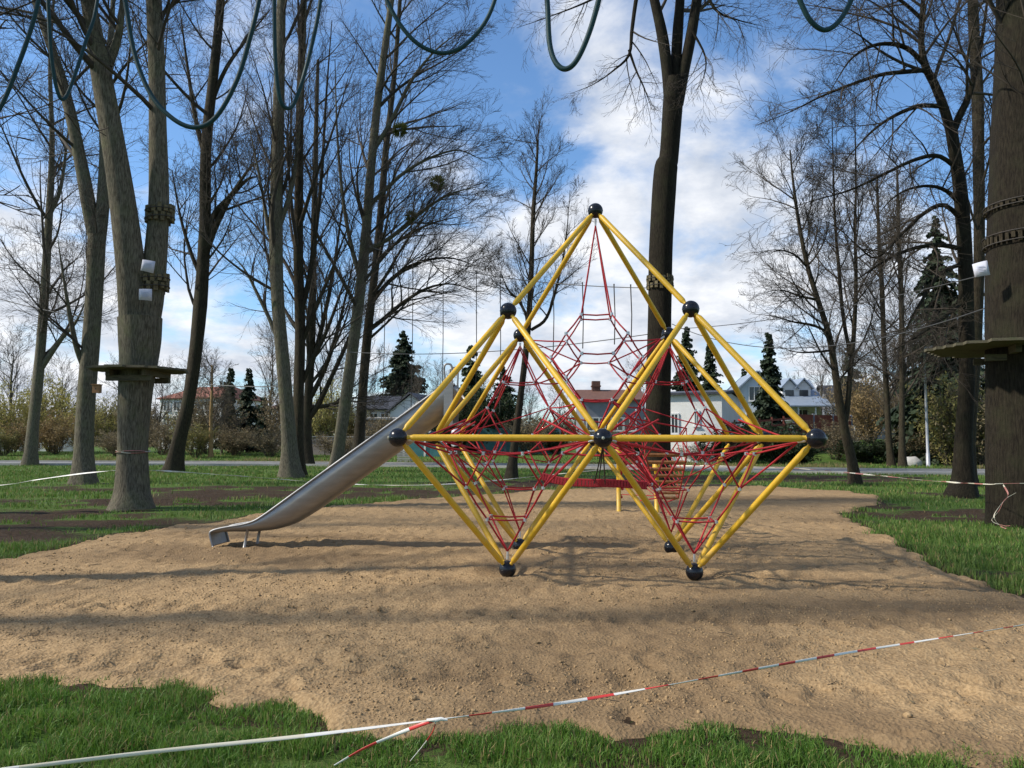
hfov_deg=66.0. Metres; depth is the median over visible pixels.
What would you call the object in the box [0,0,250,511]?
bare tree
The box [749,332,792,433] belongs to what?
conifer
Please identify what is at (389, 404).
side house
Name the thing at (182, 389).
distant tree
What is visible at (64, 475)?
barrier tape
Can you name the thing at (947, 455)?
shrub
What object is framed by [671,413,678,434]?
window
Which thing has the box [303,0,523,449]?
bare tree
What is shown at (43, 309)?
rope line
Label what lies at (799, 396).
dormer wing
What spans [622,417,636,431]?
window
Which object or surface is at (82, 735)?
front grass
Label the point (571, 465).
road
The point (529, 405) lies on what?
distant tree
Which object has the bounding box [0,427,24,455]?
shrub
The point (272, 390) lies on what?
distant tree
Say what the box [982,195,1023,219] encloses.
slat collar
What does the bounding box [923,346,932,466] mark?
street lamp
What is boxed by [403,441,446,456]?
teal fence
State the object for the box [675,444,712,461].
shrub
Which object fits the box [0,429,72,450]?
garden wall
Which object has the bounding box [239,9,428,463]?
bare tree
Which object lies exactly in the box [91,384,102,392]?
nest box
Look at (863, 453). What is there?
shrub
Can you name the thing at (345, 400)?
bare tree
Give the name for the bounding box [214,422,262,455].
shrub
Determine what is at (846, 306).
rope line
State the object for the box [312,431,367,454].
shrub
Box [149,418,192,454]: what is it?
shrub
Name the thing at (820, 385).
distant tree
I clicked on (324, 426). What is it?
shrub
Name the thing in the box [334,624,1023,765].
barrier tape
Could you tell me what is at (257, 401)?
apartment house
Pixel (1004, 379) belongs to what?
bare tree
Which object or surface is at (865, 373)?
distant tree
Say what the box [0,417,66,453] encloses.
shrub
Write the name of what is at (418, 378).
distant tree
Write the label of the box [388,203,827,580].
climbing frame
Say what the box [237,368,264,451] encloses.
conifer
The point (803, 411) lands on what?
window
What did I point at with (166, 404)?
window
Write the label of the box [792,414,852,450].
board fence
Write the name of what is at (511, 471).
bare tree
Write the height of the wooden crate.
0.850 m
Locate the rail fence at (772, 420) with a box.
[731,416,795,459]
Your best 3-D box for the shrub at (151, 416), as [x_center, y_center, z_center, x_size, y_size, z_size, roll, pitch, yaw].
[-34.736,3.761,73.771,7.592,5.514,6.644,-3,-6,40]
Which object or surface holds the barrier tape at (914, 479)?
attached to the bare tree at (1004, 379)
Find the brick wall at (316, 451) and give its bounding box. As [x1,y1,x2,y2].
[312,436,402,454]
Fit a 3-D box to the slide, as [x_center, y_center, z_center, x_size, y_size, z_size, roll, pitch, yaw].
[-2.428,1.067,11.360,3.731,2.685,0.578,0,-4,4]
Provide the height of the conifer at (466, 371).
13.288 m
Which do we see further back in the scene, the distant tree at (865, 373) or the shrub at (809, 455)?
the distant tree at (865, 373)
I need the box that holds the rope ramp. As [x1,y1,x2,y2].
[564,416,687,512]
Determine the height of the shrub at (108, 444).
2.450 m
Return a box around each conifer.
[213,367,242,452]
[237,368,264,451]
[253,397,277,451]
[378,330,428,396]
[459,345,487,450]
[492,366,516,425]
[671,326,703,390]
[700,345,723,390]
[741,368,746,376]
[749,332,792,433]
[841,341,877,437]
[876,215,984,465]
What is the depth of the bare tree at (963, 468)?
22.41 m
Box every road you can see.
[0,450,978,468]
[0,462,984,472]
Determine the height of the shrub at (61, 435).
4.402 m
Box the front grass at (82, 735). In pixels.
[0,669,1023,767]
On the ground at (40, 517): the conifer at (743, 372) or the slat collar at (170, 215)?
the conifer at (743, 372)
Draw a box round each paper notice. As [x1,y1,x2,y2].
[139,289,151,300]
[141,260,154,272]
[972,260,989,276]
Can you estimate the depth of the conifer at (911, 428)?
57.62 m
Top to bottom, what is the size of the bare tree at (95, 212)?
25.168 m
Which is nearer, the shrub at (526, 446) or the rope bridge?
the rope bridge
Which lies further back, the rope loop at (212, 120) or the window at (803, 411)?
the window at (803, 411)
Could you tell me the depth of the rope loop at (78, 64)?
8.84 m
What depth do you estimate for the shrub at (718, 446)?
57.45 m
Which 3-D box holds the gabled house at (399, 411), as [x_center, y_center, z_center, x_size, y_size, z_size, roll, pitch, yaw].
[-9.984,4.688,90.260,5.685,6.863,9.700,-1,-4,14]
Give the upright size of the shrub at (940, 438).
3.518 m
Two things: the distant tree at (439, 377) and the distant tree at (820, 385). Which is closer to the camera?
the distant tree at (439, 377)
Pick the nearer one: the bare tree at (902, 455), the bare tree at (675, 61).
the bare tree at (675, 61)
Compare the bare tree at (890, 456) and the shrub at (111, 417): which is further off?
the shrub at (111, 417)
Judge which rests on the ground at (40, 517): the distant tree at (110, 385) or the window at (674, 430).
the distant tree at (110, 385)
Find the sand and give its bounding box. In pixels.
[0,484,1023,767]
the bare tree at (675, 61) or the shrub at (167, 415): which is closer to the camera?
the bare tree at (675, 61)
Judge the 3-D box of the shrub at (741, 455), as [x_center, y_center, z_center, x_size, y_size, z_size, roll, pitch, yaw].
[17.254,4.154,56.293,5.216,3.390,5.991,-2,-5,21]
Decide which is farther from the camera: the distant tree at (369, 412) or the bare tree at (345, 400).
the distant tree at (369, 412)
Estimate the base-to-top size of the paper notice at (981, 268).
0.302 m
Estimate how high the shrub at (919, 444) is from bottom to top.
2.910 m
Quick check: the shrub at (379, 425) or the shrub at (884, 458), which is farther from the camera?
the shrub at (379, 425)
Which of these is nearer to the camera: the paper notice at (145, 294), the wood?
the paper notice at (145, 294)
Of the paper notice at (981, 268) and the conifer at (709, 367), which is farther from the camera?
the conifer at (709, 367)
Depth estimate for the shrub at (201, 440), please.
65.33 m
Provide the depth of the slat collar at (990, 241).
14.97 m
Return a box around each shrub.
[0,378,60,452]
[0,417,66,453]
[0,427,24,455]
[9,365,96,451]
[26,405,74,453]
[42,391,116,450]
[74,388,152,451]
[94,428,152,455]
[100,402,175,447]
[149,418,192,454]
[160,402,198,451]
[164,421,220,457]
[170,385,247,453]
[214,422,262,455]
[235,425,280,456]
[249,388,318,445]
[312,378,355,438]
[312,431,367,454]
[327,395,377,438]
[348,413,395,437]
[426,388,485,453]
[464,378,524,444]
[491,412,566,454]
[536,422,578,453]
[567,426,628,457]
[616,441,643,458]
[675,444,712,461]
[694,431,740,462]
[715,420,782,463]
[737,419,811,463]
[782,432,831,463]
[794,418,873,459]
[801,381,875,430]
[829,438,897,462]
[830,372,897,443]
[856,368,909,432]
[865,373,911,429]
[867,441,917,459]
[882,431,977,456]
[905,370,984,465]
[912,423,984,461]
[931,371,984,465]
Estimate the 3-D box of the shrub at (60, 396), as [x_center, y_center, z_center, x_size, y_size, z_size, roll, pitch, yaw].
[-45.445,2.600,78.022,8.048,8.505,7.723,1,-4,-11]
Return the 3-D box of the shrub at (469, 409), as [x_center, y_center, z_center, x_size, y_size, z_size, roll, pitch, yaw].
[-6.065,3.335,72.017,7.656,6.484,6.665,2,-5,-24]
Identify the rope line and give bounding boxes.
[1,299,83,316]
[206,384,292,386]
[672,308,983,348]
[681,277,974,328]
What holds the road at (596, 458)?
on the ground at (40, 517)
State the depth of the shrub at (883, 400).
70.82 m
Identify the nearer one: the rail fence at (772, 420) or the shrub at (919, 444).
the shrub at (919, 444)
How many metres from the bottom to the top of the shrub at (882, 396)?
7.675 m
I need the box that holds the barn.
[816,385,884,438]
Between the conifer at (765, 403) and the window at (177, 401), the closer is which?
the conifer at (765, 403)
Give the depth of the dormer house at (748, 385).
84.24 m
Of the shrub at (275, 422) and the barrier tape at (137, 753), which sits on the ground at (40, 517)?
the shrub at (275, 422)
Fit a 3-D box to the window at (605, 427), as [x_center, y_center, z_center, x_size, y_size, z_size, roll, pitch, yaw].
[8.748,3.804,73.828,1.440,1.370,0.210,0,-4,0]
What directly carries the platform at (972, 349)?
attached to the bare tree at (1004, 379)
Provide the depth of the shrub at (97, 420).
74.06 m
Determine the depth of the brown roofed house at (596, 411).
74.06 m
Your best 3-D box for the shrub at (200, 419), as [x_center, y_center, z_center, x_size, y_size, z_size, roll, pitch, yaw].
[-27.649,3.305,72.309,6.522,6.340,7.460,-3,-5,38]
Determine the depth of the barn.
102.31 m
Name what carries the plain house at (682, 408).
on the ground at (40, 517)
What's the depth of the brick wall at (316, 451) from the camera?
69.60 m
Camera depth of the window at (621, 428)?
73.84 m
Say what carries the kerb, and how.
on the ground at (40, 517)
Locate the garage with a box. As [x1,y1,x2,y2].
[354,417,396,437]
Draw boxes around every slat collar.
[140,271,169,292]
[144,201,175,226]
[646,273,673,289]
[981,227,1023,253]
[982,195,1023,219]
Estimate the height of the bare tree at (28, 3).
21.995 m
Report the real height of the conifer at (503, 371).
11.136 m
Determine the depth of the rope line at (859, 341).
18.85 m
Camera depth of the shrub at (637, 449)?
61.28 m
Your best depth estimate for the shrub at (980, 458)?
51.72 m
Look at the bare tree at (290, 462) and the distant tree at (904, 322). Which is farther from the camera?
the distant tree at (904, 322)
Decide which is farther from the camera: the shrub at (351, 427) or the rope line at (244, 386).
the shrub at (351, 427)
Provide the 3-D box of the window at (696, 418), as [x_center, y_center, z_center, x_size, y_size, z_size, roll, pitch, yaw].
[14.007,2.642,59.742,0.580,1.270,0.210,-2,-5,26]
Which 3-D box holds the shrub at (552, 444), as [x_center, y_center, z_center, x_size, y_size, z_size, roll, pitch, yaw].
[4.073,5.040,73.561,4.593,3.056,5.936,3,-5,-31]
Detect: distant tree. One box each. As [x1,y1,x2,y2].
[0,314,49,418]
[44,351,78,413]
[96,350,118,414]
[150,357,182,452]
[159,353,209,449]
[207,377,252,454]
[238,312,305,418]
[261,347,293,432]
[312,346,368,437]
[349,391,378,437]
[402,353,441,394]
[415,357,472,433]
[509,377,555,432]
[544,382,575,427]
[621,352,646,408]
[798,353,833,414]
[810,331,865,413]
[844,328,907,427]
[852,343,893,436]
[861,282,921,381]
[866,323,917,383]
[980,334,984,386]
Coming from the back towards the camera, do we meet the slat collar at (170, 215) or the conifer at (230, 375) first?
the conifer at (230, 375)
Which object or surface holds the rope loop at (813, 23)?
hanging from the overhead cable
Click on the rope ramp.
(656, 464)
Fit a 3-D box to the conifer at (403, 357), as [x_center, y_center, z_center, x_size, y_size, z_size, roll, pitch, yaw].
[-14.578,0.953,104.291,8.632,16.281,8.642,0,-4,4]
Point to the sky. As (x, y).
(616, 166)
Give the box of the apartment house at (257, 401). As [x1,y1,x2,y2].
[156,387,268,448]
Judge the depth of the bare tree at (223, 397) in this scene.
66.04 m
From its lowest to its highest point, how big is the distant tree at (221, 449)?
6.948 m
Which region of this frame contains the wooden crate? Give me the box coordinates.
[397,451,412,461]
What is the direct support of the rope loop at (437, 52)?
hanging from the overhead cable
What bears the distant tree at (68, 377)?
on the ground at (40, 517)
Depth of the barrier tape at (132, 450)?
17.84 m
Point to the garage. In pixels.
(375, 418)
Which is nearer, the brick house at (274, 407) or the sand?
the sand
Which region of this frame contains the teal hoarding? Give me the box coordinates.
[477,427,560,453]
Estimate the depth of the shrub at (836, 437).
61.54 m
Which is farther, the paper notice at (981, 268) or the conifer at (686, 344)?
the conifer at (686, 344)
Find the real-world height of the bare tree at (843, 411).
17.402 m
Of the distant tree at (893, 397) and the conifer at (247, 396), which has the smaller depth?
the distant tree at (893, 397)
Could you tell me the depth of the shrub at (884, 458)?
59.59 m
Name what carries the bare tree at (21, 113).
on the ground at (40, 517)
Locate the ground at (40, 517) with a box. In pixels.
[0,439,1023,767]
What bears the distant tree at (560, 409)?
on the ground at (40, 517)
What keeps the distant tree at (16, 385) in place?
on the ground at (40, 517)
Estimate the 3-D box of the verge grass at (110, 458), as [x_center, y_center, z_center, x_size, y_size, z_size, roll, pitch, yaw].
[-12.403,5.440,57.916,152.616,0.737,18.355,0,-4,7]
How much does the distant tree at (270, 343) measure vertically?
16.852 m
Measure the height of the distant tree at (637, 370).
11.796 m
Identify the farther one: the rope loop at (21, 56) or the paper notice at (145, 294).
the paper notice at (145, 294)
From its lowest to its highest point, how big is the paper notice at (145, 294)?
0.273 m
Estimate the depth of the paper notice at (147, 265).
17.97 m
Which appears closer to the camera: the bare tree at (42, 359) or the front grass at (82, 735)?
the front grass at (82, 735)
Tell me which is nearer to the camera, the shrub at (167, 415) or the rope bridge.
the rope bridge
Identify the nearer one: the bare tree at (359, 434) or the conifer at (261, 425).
the bare tree at (359, 434)
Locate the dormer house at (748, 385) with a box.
[727,370,780,425]
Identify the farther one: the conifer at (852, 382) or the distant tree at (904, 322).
the conifer at (852, 382)
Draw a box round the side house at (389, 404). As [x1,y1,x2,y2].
[366,396,401,416]
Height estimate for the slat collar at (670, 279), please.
0.540 m
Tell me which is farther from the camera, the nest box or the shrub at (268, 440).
the shrub at (268, 440)
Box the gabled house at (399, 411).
[386,392,456,450]
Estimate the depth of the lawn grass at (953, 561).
19.80 m
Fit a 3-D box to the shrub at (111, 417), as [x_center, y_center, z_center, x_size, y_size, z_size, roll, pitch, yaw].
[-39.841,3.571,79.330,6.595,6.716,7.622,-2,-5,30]
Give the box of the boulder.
[907,457,922,465]
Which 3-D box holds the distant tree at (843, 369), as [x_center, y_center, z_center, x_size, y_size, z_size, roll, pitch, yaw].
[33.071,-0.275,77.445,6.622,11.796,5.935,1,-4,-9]
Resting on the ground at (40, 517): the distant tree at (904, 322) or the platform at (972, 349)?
the distant tree at (904, 322)
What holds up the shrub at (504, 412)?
on the ground at (40, 517)
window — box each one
[162,402,170,411]
[173,401,180,411]
[586,417,599,431]
[598,417,611,428]
[612,417,624,431]
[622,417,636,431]
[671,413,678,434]
[693,410,700,426]
[748,386,759,401]
[796,409,808,414]
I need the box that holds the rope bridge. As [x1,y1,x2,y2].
[352,246,646,411]
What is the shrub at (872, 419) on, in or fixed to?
on the ground at (40, 517)
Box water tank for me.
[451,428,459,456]
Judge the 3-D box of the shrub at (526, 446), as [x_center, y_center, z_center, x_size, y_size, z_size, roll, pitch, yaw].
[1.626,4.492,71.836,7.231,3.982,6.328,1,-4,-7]
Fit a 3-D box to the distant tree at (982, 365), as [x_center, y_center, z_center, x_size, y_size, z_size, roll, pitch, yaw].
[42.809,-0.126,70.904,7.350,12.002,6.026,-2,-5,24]
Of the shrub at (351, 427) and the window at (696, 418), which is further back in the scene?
the shrub at (351, 427)
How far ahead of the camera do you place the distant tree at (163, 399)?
71.96 m
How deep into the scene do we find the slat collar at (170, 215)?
18.47 m
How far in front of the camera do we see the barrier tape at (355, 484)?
23.41 m
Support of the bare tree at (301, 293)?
on the ground at (40, 517)
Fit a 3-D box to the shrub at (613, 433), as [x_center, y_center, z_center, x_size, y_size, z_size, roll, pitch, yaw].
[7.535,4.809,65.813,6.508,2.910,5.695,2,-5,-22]
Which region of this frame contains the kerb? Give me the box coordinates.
[0,460,984,475]
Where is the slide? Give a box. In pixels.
[209,363,474,546]
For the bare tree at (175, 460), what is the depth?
40.06 m
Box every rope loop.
[0,0,40,111]
[46,0,98,100]
[123,0,260,129]
[272,0,321,110]
[385,0,496,54]
[544,0,600,71]
[797,0,853,32]
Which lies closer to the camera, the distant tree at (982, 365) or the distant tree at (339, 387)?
the distant tree at (982, 365)
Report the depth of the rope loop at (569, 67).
8.86 m
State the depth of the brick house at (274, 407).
104.30 m
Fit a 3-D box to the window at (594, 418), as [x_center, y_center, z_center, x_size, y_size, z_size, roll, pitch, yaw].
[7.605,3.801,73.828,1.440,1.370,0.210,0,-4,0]
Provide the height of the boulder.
0.983 m
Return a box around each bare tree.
[0,0,68,22]
[0,0,179,465]
[0,0,226,484]
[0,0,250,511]
[0,19,108,215]
[82,0,317,472]
[144,0,408,475]
[169,0,340,478]
[192,338,244,457]
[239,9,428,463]
[251,0,522,467]
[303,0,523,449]
[470,87,597,479]
[485,0,796,485]
[716,0,994,498]
[722,36,952,484]
[796,139,983,467]
[822,147,958,466]
[868,0,1023,527]
[902,0,995,487]
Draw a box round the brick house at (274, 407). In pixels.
[266,404,322,448]
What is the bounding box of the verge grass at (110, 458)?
[0,454,984,468]
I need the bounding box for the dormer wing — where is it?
[778,378,835,427]
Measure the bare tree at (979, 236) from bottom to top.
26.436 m
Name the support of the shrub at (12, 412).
on the ground at (40, 517)
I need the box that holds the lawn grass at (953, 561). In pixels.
[0,464,1023,595]
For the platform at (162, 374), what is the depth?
17.80 m
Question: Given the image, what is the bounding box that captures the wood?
[0,404,895,446]
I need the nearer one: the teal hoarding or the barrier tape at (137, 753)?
the barrier tape at (137, 753)
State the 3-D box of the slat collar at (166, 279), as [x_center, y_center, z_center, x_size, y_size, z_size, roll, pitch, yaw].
[-8.418,-2.344,18.474,0.751,0.495,0.751,0,-4,4]
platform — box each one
[86,364,188,383]
[924,337,1023,364]
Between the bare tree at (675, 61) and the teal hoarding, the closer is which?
the bare tree at (675, 61)
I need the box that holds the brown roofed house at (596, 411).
[572,381,644,453]
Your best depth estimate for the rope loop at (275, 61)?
8.86 m
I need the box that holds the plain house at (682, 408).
[671,390,744,462]
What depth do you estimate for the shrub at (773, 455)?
54.18 m
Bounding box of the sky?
[0,0,995,424]
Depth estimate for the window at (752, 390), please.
84.15 m
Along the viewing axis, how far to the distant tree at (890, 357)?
101.47 m
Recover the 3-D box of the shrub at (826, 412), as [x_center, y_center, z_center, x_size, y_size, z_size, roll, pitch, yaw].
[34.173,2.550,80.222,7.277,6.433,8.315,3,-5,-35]
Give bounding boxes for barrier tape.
[2,720,433,767]
[5,470,115,484]
[115,450,150,453]
[150,467,628,485]
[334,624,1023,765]
[676,465,1023,528]

